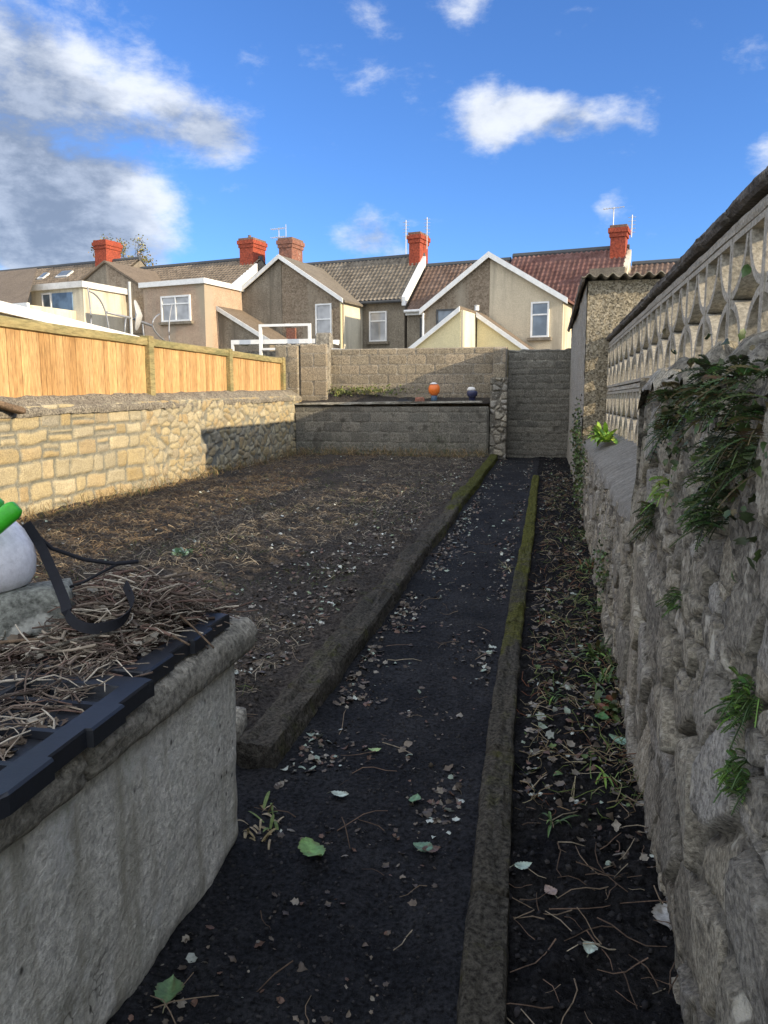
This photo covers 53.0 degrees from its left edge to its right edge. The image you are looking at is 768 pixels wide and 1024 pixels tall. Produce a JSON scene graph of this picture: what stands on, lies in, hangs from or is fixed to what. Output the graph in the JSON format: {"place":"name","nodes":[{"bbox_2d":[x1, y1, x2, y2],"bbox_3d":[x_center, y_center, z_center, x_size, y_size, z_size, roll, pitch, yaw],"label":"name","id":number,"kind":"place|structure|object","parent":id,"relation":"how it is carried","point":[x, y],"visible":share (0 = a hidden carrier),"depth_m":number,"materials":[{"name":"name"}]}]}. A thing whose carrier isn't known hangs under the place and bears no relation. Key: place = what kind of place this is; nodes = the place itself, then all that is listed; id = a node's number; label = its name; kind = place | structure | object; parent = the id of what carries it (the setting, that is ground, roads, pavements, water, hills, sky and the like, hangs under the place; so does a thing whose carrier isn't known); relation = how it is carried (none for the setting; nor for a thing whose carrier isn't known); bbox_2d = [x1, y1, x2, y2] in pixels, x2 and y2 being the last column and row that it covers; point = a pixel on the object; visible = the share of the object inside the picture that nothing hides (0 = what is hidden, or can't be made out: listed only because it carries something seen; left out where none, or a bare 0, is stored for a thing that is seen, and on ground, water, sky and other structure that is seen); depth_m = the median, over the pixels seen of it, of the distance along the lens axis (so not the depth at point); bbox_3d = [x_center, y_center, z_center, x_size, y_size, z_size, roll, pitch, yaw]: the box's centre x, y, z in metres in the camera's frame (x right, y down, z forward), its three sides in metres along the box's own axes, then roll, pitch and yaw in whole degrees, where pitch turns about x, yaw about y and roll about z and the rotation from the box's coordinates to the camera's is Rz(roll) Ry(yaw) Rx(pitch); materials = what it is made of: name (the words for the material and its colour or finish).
{"place":"outdoors","nodes":[
{"label":"outdoors","id":0,"kind":"place"},
{"bbox_2d":[0,301,139,336],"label":"garage","id":1,"kind":"structure","parent":0,"point":[13,310],"depth_m":11.46,"materials":[{"name":"grey metal"}]},
{"bbox_2d":[17,453,491,731],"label":"garden soil","id":2,"kind":"structure","parent":0,"point":[268,694],"depth_m":7.51,"materials":[{"name":"soil"}]},
{"bbox_2d":[171,547,192,555],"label":"weed","id":3,"kind":"object","parent":2,"relation":"on","point":[179,551],"visible":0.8,"depth_m":6.77,"materials":[{"name":"green plant"}]},
{"bbox_2d":[41,465,453,694],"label":"green grass shoots","id":4,"kind":"object","parent":2,"relation":"on","point":[268,550],"depth_m":7.46,"materials":[{"name":"plant"}]},
{"bbox_2d":[19,453,482,697],"bbox_3d":[-1.435,-0.179,10.345,4.638,0.284,14.646,2,8,12],"label":"dry straw","id":5,"kind":"object","parent":2,"relation":"on","point":[50,533],"visible":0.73,"depth_m":8.57,"materials":[{"name":"plant"}]},
{"bbox_2d":[21,454,483,679],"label":"garden leaf litter","id":6,"kind":"object","parent":2,"relation":"on","point":[330,602],"visible":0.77,"depth_m":6.39,"materials":[{"name":"plant"}]},
{"bbox_2d":[18,445,487,523],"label":"wall foot grass","id":7,"kind":"structure","parent":2,"relation":"on","point":[257,460],"depth_m":13.45,"materials":[{"name":"plant"}]},
{"bbox_2d":[106,457,539,1023],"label":"path","id":8,"kind":"structure","parent":0,"point":[438,1005],"depth_m":2.59,"materials":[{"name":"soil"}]},
{"bbox_2d":[154,974,184,1012],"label":"fallen leaf","id":9,"kind":"object","parent":8,"relation":"on","point":[168,990],"visible":1,"depth_m":1.92,"materials":[{"name":"plant"}]},
{"bbox_2d":[237,791,283,849],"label":"weed","id":10,"kind":"object","parent":8,"relation":"on","point":[272,820],"visible":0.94,"depth_m":2.67,"materials":[{"name":"green plant"}]},
{"bbox_2d":[128,803,450,1023],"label":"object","id":11,"kind":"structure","parent":8,"relation":"on","point":[190,957],"depth_m":2.10,"materials":[{"name":"plant"}]},
{"bbox_2d":[298,837,325,855],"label":"fallen leaf","id":12,"kind":"object","parent":8,"relation":"on","point":[307,846],"visible":1,"depth_m":2.52,"materials":[{"name":"plant"}]},
{"bbox_2d":[141,535,507,1023],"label":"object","id":13,"kind":"object","parent":8,"relation":"on","point":[280,999],"visible":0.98,"depth_m":2.31,"materials":[{"name":"grey plant"}]},
{"bbox_2d":[328,790,348,796],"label":"fallen leaf","id":14,"kind":"object","parent":8,"relation":"on","point":[340,793],"visible":1,"depth_m":2.88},
{"bbox_2d":[274,459,531,824],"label":"path leaf litter","id":15,"kind":"object","parent":8,"relation":"on","point":[427,814],"visible":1,"depth_m":4.08,"materials":[{"name":"plant"}]},
{"bbox_2d":[409,793,420,802],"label":"fallen leaf","id":16,"kind":"object","parent":8,"relation":"on","point":[413,798],"visible":1,"depth_m":2.84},
{"bbox_2d":[413,842,435,851],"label":"fallen leaf","id":17,"kind":"object","parent":8,"relation":"on","point":[418,845],"visible":1,"depth_m":2.54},
{"bbox_2d":[417,845,440,851],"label":"fallen leaf","id":18,"kind":"object","parent":8,"relation":"on","point":[432,849],"visible":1,"depth_m":2.52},
{"bbox_2d":[35,463,677,1023],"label":"ground","id":19,"kind":"structure","parent":0,"point":[525,823],"depth_m":2.39,"materials":[{"name":"plant"}]},
{"bbox_2d":[0,0,767,269],"label":"sky","id":20,"kind":"structure","parent":0,"point":[194,128],"materials":[{"name":"blue"}]},
{"bbox_2d":[507,456,683,1023],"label":"border soil","id":21,"kind":"structure","parent":0,"point":[555,972],"depth_m":2.50,"materials":[{"name":"soil"}]},
{"bbox_2d":[512,861,531,869],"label":"fallen leaf","id":22,"kind":"object","parent":21,"relation":"on","point":[522,865],"visible":1,"depth_m":2.39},
{"bbox_2d":[544,884,557,897],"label":"fallen leaf","id":23,"kind":"object","parent":21,"relation":"on","point":[549,889],"visible":1,"depth_m":2.33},
{"bbox_2d":[538,685,573,704],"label":"weed","id":24,"kind":"object","parent":21,"relation":"on","point":[553,696],"visible":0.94,"depth_m":3.73,"materials":[{"name":"green plant"}]},
{"bbox_2d":[539,811,579,836],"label":"weed","id":25,"kind":"object","parent":21,"relation":"on","point":[549,815],"visible":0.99,"depth_m":2.67,"materials":[{"name":"green plant"}]},
{"bbox_2d":[514,473,642,820],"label":"border stalks","id":26,"kind":"object","parent":21,"relation":"on","point":[578,707],"visible":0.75,"depth_m":3.90,"materials":[{"name":"plant"}]},
{"bbox_2d":[575,557,593,572],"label":"weed","id":27,"kind":"object","parent":21,"relation":"on","point":[588,563],"visible":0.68,"depth_m":6.50,"materials":[{"name":"green plant"}]},
{"bbox_2d":[527,492,643,806],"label":"border green shoots","id":28,"kind":"object","parent":21,"relation":"on","point":[578,594],"visible":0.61,"depth_m":4.04,"materials":[{"name":"green plant"}]},
{"bbox_2d":[518,458,655,867],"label":"border leaf litter","id":29,"kind":"object","parent":21,"relation":"on","point":[616,824],"visible":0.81,"depth_m":3.42,"materials":[{"name":"plant"}]},
{"bbox_2d":[583,941,597,956],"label":"fallen leaf","id":30,"kind":"object","parent":21,"relation":"on","point":[589,948],"visible":1,"depth_m":2.05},
{"bbox_2d":[583,598,602,611],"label":"weed","id":31,"kind":"object","parent":21,"relation":"on","point":[596,607],"visible":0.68,"depth_m":5.25,"materials":[{"name":"green plant"}]},
{"bbox_2d":[578,634,614,666],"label":"weed","id":32,"kind":"object","parent":21,"relation":"on","point":[599,649],"visible":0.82,"depth_m":4.32,"materials":[{"name":"green plant"}]},
{"bbox_2d":[578,665,620,693],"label":"weed","id":33,"kind":"object","parent":21,"relation":"on","point":[602,674],"visible":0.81,"depth_m":4.00,"materials":[{"name":"green plant"}]},
{"bbox_2d":[595,711,608,718],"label":"fallen leaf","id":34,"kind":"object","parent":21,"relation":"on","point":[602,715],"visible":1,"depth_m":3.50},
{"bbox_2d":[593,765,613,786],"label":"weed","id":35,"kind":"object","parent":21,"relation":"on","point":[605,780],"visible":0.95,"depth_m":2.92,"materials":[{"name":"green plant"}]},
{"bbox_2d":[584,690,624,722],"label":"weed","id":36,"kind":"object","parent":21,"relation":"on","point":[610,703],"visible":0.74,"depth_m":3.60,"materials":[{"name":"green plant"}]},
{"bbox_2d":[609,734,625,744],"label":"fallen leaf","id":37,"kind":"object","parent":21,"relation":"on","point":[612,736],"visible":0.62,"depth_m":3.32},
{"bbox_2d":[651,902,671,929],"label":"fallen leaf","id":38,"kind":"object","parent":21,"relation":"on","point":[659,911],"visible":0.68,"depth_m":2.16,"materials":[{"name":"plant"}]},
{"bbox_3d":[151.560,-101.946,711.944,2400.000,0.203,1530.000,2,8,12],"label":"ground","id":39,"kind":"structure","parent":0,"visible":0},
{"bbox_2d":[0,268,75,319],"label":"outbuilding","id":40,"kind":"structure","parent":39,"relation":"on","point":[15,287],"depth_m":38.01,"materials":[{"name":"white paint"}]},
{"bbox_2d":[0,239,160,335],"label":"terraced house","id":41,"kind":"structure","parent":39,"relation":"on","point":[108,274],"depth_m":40.59,"materials":[{"name":"paint"}]},
{"bbox_2d":[41,293,52,307],"bbox_3d":[-17.096,-10.307,39.107,0.650,1.550,0.100,4,9,24],"label":"window","id":42,"kind":"structure","parent":41,"relation":"in","point":[46,298],"depth_m":39.03,"materials":[{"name":"white paint"}]},
{"bbox_2d":[88,234,156,265],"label":"autumn tree","id":43,"kind":"object","parent":39,"relation":"on","point":[141,250],"visible":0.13,"depth_m":52.82,"materials":[{"name":"brown plant"}]},
{"bbox_2d":[0,616,257,1023],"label":"concrete tank","id":44,"kind":"object","parent":39,"relation":"on","point":[116,845],"visible":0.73,"depth_m":1.82,"materials":[{"name":"concrete"}]},
{"bbox_2d":[0,671,154,819],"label":"plastic tray","id":45,"kind":"object","parent":44,"relation":"on","point":[35,763],"visible":0.83,"depth_m":1.57,"materials":[{"name":"plastic"}]},
{"bbox_2d":[0,581,226,757],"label":"tank leaf debris","id":46,"kind":"object","parent":44,"relation":"on","point":[21,741],"visible":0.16,"depth_m":2.04,"materials":[{"name":"plant"}]},
{"bbox_2d":[0,578,74,647],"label":"stone block","id":47,"kind":"object","parent":46,"relation":"on","point":[27,608],"depth_m":2.07,"materials":[{"name":"stone"}]},
{"bbox_2d":[0,498,138,633],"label":"spray bottle","id":48,"kind":"object","parent":47,"relation":"on","point":[18,555],"visible":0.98,"depth_m":2.06,"materials":[{"name":"plastic"}]},
{"bbox_2d":[85,600,189,645],"bbox_3d":[-0.706,0.307,2.168,0.501,0.044,0.011,6,10,37],"label":"twig","id":49,"kind":"object","parent":46,"relation":"on","point":[181,640],"visible":0.31,"depth_m":2.05,"materials":[{"name":"brown wood"}]},
{"bbox_2d":[26,612,229,682],"bbox_3d":[-0.687,0.366,2.151,0.340,0.041,0.540,2,8,12],"label":"plastic tray","id":50,"kind":"object","parent":44,"relation":"on","point":[156,660],"visible":0.43,"depth_m":2.02,"materials":[{"name":"plastic"}]},
{"bbox_2d":[26,629,138,657],"bbox_3d":[-0.763,0.333,1.955,0.271,0.049,0.011,-3,9,-19],"label":"twig","id":51,"kind":"object","parent":50,"relation":"on","point":[36,652],"visible":0.99,"depth_m":1.95,"materials":[{"name":"wood"}]},
{"bbox_2d":[167,605,214,648],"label":"twig","id":52,"kind":"object","parent":50,"relation":"on","point":[196,630],"visible":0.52,"depth_m":2.14,"materials":[{"name":"brown wood"}]},
{"bbox_2d":[0,565,258,760],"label":"twig heap","id":53,"kind":"object","parent":44,"relation":"on","point":[85,651],"visible":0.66,"depth_m":2.02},
{"bbox_2d":[87,282,172,341],"bbox_3d":[-5.454,-3.033,17.217,0.180,4.050,3.576,2,8,12],"label":"garden mast","id":54,"kind":"object","parent":39,"relation":"on","point":[137,319],"visible":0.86,"depth_m":16.87,"materials":[{"name":"metal"}]},
{"bbox_2d":[0,390,301,517],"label":"stone wall","id":55,"kind":"structure","parent":39,"relation":"on","point":[53,448],"depth_m":11.06,"materials":[{"name":"stone"}]},
{"bbox_2d":[0,401,25,413],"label":"ridge stone","id":56,"kind":"object","parent":55,"relation":"on","point":[12,408],"visible":1,"depth_m":8.49,"materials":[{"name":"brown stone"}]},
{"bbox_2d":[0,315,285,397],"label":"timber fence","id":57,"kind":"object","parent":55,"relation":"on","point":[37,358],"visible":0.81,"depth_m":10.98,"materials":[{"name":"wood"}]},
{"bbox_2d":[138,235,286,351],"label":"terraced house","id":58,"kind":"structure","parent":39,"relation":"on","point":[204,298],"depth_m":36.12,"materials":[{"name":"paint"}]},
{"bbox_2d":[158,294,193,324],"bbox_3d":[-9.700,-9.391,35.791,1.940,1.310,0.190,4,9,24],"label":"window","id":59,"kind":"structure","parent":58,"relation":"in","point":[181,307],"depth_m":35.79,"materials":[{"name":"white paint"}]},
{"bbox_2d":[235,706,246,741],"bbox_3d":[-0.932,0.977,3.315,0.681,0.272,0.184,1,8,8],"label":"kerb return","id":60,"kind":"object","parent":39,"relation":"on","point":[241,720],"visible":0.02,"depth_m":3.26,"materials":[{"name":"concrete"}]},
{"bbox_2d":[231,323,338,356],"bbox_3d":[-2.936,-3.744,23.358,3.100,3.690,1.480,2,8,12],"label":"white canopy","id":61,"kind":"object","parent":39,"relation":"on","point":[260,342],"visible":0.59,"depth_m":22.62,"materials":[{"name":"paint"}]},
{"bbox_2d":[275,343,331,405],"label":"block pier","id":62,"kind":"structure","parent":39,"relation":"on","point":[308,372],"depth_m":18.08,"materials":[{"name":"concrete"}]},
{"bbox_2d":[315,333,332,347],"bbox_3d":[-1.619,-3.212,21.048,0.450,3.302,0.306,2,8,12],"label":"block post top","id":63,"kind":"object","parent":39,"relation":"on","point":[324,338],"visible":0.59,"depth_m":20.70,"materials":[{"name":"concrete"}]},
{"bbox_2d":[239,231,430,348],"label":"terraced house","id":64,"kind":"structure","parent":39,"relation":"on","point":[359,303],"depth_m":37.02,"materials":[{"name":"grey tile"}]},
{"bbox_2d":[270,227,284,238],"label":"tv aerial","id":65,"kind":"object","parent":64,"relation":"attached to","point":[278,229],"visible":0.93,"depth_m":42.30,"materials":[{"name":"metal"}]},
{"bbox_2d":[315,303,331,335],"bbox_3d":[-2.822,-8.557,36.104,0.850,2.350,0.100,4,9,24],"label":"window","id":66,"kind":"structure","parent":64,"relation":"in","point":[323,312],"depth_m":36.03,"materials":[{"name":"white paint"}]},
{"bbox_2d":[366,311,388,344],"bbox_3d":[-0.304,-8.870,37.077,1.170,1.550,0.190,4,9,24],"label":"window","id":67,"kind":"structure","parent":64,"relation":"in","point":[377,319],"depth_m":37.10,"materials":[{"name":"white paint"}]},
{"bbox_2d":[403,222,408,253],"bbox_3d":[1.076,-13.469,37.743,0.321,1.600,0.048,5,9,29],"label":"tv aerial","id":68,"kind":"object","parent":64,"relation":"attached to","point":[405,232],"visible":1,"depth_m":37.73,"materials":[{"name":"metal"}]},
{"bbox_2d":[424,217,429,248],"bbox_3d":[2.122,-13.758,37.995,0.321,1.500,0.048,5,9,29],"label":"tv aerial","id":69,"kind":"object","parent":64,"relation":"attached to","point":[427,219],"visible":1,"depth_m":37.95,"materials":[{"name":"metal"}]},
{"bbox_2d":[236,454,497,768],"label":"garden kerb","id":70,"kind":"structure","parent":39,"relation":"on","point":[268,739],"depth_m":4.11,"materials":[{"name":"concrete"}]},
{"bbox_2d":[294,392,489,456],"bbox_3d":[0.211,-1.933,17.834,4.520,1.695,0.910,2,8,12],"label":"raised bed","id":71,"kind":"object","parent":39,"relation":"on","point":[438,429],"visible":0.83,"depth_m":17.49,"materials":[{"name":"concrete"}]},
{"bbox_2d":[328,384,426,396],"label":"bed weeds","id":72,"kind":"object","parent":71,"relation":"on","point":[338,391],"visible":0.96,"depth_m":18.04,"materials":[{"name":"green plant"}]},
{"bbox_2d":[428,382,439,400],"bbox_3d":[1.132,-2.718,17.384,0.262,0.418,0.262,2,8,12],"label":"plastic pot","id":73,"kind":"object","parent":71,"relation":"on","point":[434,389],"visible":1,"depth_m":17.30,"materials":[{"name":"orange plastic"}]},
{"bbox_2d":[467,387,477,400],"bbox_3d":[1.969,-2.602,17.200,0.240,0.379,0.252,2,8,12],"label":"plastic pot","id":74,"kind":"object","parent":71,"relation":"on","point":[471,393],"visible":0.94,"depth_m":17.11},
{"bbox_2d":[331,347,507,428],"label":"boundary wall","id":75,"kind":"structure","parent":39,"relation":"on","point":[455,372],"depth_m":17.98,"materials":[{"name":"concrete"}]},
{"bbox_2d":[404,257,511,347],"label":"terraced house","id":76,"kind":"structure","parent":39,"relation":"on","point":[436,278],"depth_m":36.85,"materials":[{"name":"brown tile"}]},
{"bbox_2d":[420,318,424,337],"bbox_3d":[1.997,-8.384,36.133,0.650,1.400,0.100,4,9,24],"label":"window","id":77,"kind":"structure","parent":76,"relation":"in","point":[420,318],"depth_m":36.17,"materials":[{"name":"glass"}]},
{"bbox_2d":[456,475,538,1023],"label":"path edging","id":78,"kind":"object","parent":39,"relation":"on","point":[482,997],"visible":0.89,"depth_m":2.49,"materials":[{"name":"concrete"}]},
{"bbox_2d":[489,348,507,459],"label":"rubble pier","id":79,"kind":"structure","parent":39,"relation":"on","point":[498,412],"depth_m":17.05,"materials":[{"name":"stone"}]},
{"bbox_2d":[408,224,631,349],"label":"terraced house","id":80,"kind":"structure","parent":39,"relation":"on","point":[526,300],"depth_m":32.49,"materials":[{"name":"paint"}]},
{"bbox_2d":[436,308,455,324],"bbox_3d":[2.720,-8.227,33.588,0.920,1.220,0.100,4,9,24],"label":"window","id":81,"kind":"structure","parent":80,"relation":"in","point":[441,314],"depth_m":33.61,"materials":[{"name":"glass"}]},
{"bbox_2d":[527,301,551,340],"bbox_3d":[6.438,-7.901,31.865,1.000,1.570,0.190,4,9,24],"label":"window","id":82,"kind":"structure","parent":80,"relation":"in","point":[539,322],"depth_m":31.88,"materials":[{"name":"white paint"}]},
{"bbox_2d":[628,215,635,236],"bbox_3d":[10.904,-12.579,33.881,0.321,0.950,0.048,5,9,29],"label":"tv aerial","id":83,"kind":"object","parent":80,"relation":"attached to","point":[631,228],"visible":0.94,"depth_m":33.87,"materials":[{"name":"metal"}]},
{"bbox_2d":[506,348,570,457],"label":"path end wall","id":84,"kind":"structure","parent":39,"relation":"on","point":[538,403],"depth_m":17.52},
{"bbox_2d":[567,271,665,484],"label":"outhouse","id":85,"kind":"structure","parent":39,"relation":"on","point":[604,306],"depth_m":10.19,"materials":[{"name":"grey stone"}]},
{"bbox_2d":[629,258,679,275],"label":"terraced house","id":86,"kind":"structure","parent":39,"relation":"on","point":[652,266],"depth_m":33.72,"materials":[{"name":"brown tile"}]},
{"bbox_2d":[579,330,767,1023],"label":"rubble wall","id":87,"kind":"structure","parent":39,"relation":"on","point":[675,674],"depth_m":1.91,"materials":[{"name":"stone"}]},
{"bbox_2d":[569,394,582,489],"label":"ivy","id":88,"kind":"object","parent":87,"relation":"attached to","point":[574,435],"visible":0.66,"depth_m":10.52,"materials":[{"name":"green plant"}]},
{"bbox_2d":[572,418,587,519],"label":"ivy","id":89,"kind":"object","parent":87,"relation":"attached to","point":[579,468],"visible":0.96,"depth_m":9.19,"materials":[{"name":"green plant"}]},
{"bbox_2d":[590,514,609,602],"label":"ivy","id":90,"kind":"object","parent":87,"relation":"attached to","point":[601,558],"visible":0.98,"depth_m":4.87,"materials":[{"name":"green plant"}]},
{"bbox_2d":[586,422,617,445],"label":"ledge plant","id":91,"kind":"object","parent":87,"relation":"on","point":[601,435],"visible":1,"depth_m":7.91,"materials":[{"name":"green plant"}]},
{"bbox_2d":[627,500,656,543],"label":"fern","id":92,"kind":"object","parent":87,"relation":"attached to","point":[648,511],"visible":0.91,"depth_m":2.85,"materials":[{"name":"green plant"}]},
{"bbox_2d":[640,476,671,513],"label":"fern","id":93,"kind":"object","parent":87,"relation":"attached to","point":[658,493],"visible":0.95,"depth_m":2.50,"materials":[{"name":"green plant"}]},
{"bbox_2d":[643,381,689,462],"bbox_3d":[0.898,-0.286,2.470,0.150,0.263,0.294,2,8,12],"label":"fern","id":94,"kind":"object","parent":87,"relation":"attached to","point":[658,421],"visible":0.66,"depth_m":2.45,"materials":[{"name":"green plant"}]},
{"bbox_2d":[655,587,681,617],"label":"fern","id":95,"kind":"object","parent":87,"relation":"attached to","point":[670,603],"visible":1,"depth_m":2.23,"materials":[{"name":"green plant"}]},
{"bbox_2d":[653,328,693,514],"bbox_3d":[0.902,-0.292,2.429,0.111,0.563,0.353,2,8,12],"label":"ivy","id":96,"kind":"object","parent":87,"relation":"attached to","point":[674,462],"visible":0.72,"depth_m":2.39,"materials":[{"name":"green plant"}]},
{"bbox_2d":[605,166,767,445],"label":"screen block wall","id":97,"kind":"structure","parent":87,"relation":"on","point":[701,289],"depth_m":4.05,"materials":[{"name":"concrete"}]},
{"bbox_2d":[676,494,707,534],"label":"fern","id":98,"kind":"object","parent":87,"relation":"attached to","point":[686,517],"visible":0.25,"depth_m":2.01,"materials":[{"name":"green plant"}]},
{"bbox_2d":[667,354,721,446],"bbox_3d":[0.777,-0.275,1.922,0.125,0.238,0.232,2,8,12],"label":"fern","id":99,"kind":"object","parent":87,"relation":"attached to","point":[706,366],"visible":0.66,"depth_m":1.92,"materials":[{"name":"green plant"}]},
{"bbox_2d":[668,442,733,551],"bbox_3d":[0.737,-0.032,1.782,0.140,0.256,0.267,2,8,12],"label":"fern","id":100,"kind":"object","parent":87,"relation":"attached to","point":[707,513],"visible":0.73,"depth_m":1.77,"materials":[{"name":"green plant"}]},
{"bbox_2d":[681,264,767,581],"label":"ivy","id":101,"kind":"object","parent":87,"relation":"attached to","point":[747,517],"visible":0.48,"depth_m":1.59,"materials":[{"name":"green plant"}]},
{"bbox_2d":[690,354,767,507],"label":"fern","id":102,"kind":"object","parent":87,"relation":"attached to","point":[739,370],"visible":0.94,"depth_m":1.55,"materials":[{"name":"green plant"}]},
{"bbox_2d":[710,748,750,815],"bbox_3d":[0.654,0.512,1.461,0.076,0.126,0.152,2,8,12],"label":"fern","id":103,"kind":"object","parent":87,"relation":"attached to","point":[732,784],"visible":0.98,"depth_m":1.44,"materials":[{"name":"green plant"}]},
{"bbox_2d":[704,665,763,751],"bbox_3d":[0.667,0.372,1.464,0.074,0.139,0.150,0,8,2],"label":"fern","id":104,"kind":"object","parent":87,"relation":"attached to","point":[741,699],"visible":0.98,"depth_m":1.44,"materials":[{"name":"green plant"}]},
{"bbox_3d":[-1.205,0.450,1.587,0.392,0.041,0.656,2,8,12],"label":"plastic tray","id":105,"kind":"object","parent":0,"visible":0},
{"bbox_2d":[0,636,72,643],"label":"twig","id":106,"kind":"object","parent":105,"relation":"on","point":[17,640],"visible":0.65,"depth_m":1.98,"materials":[{"name":"brown wood"}]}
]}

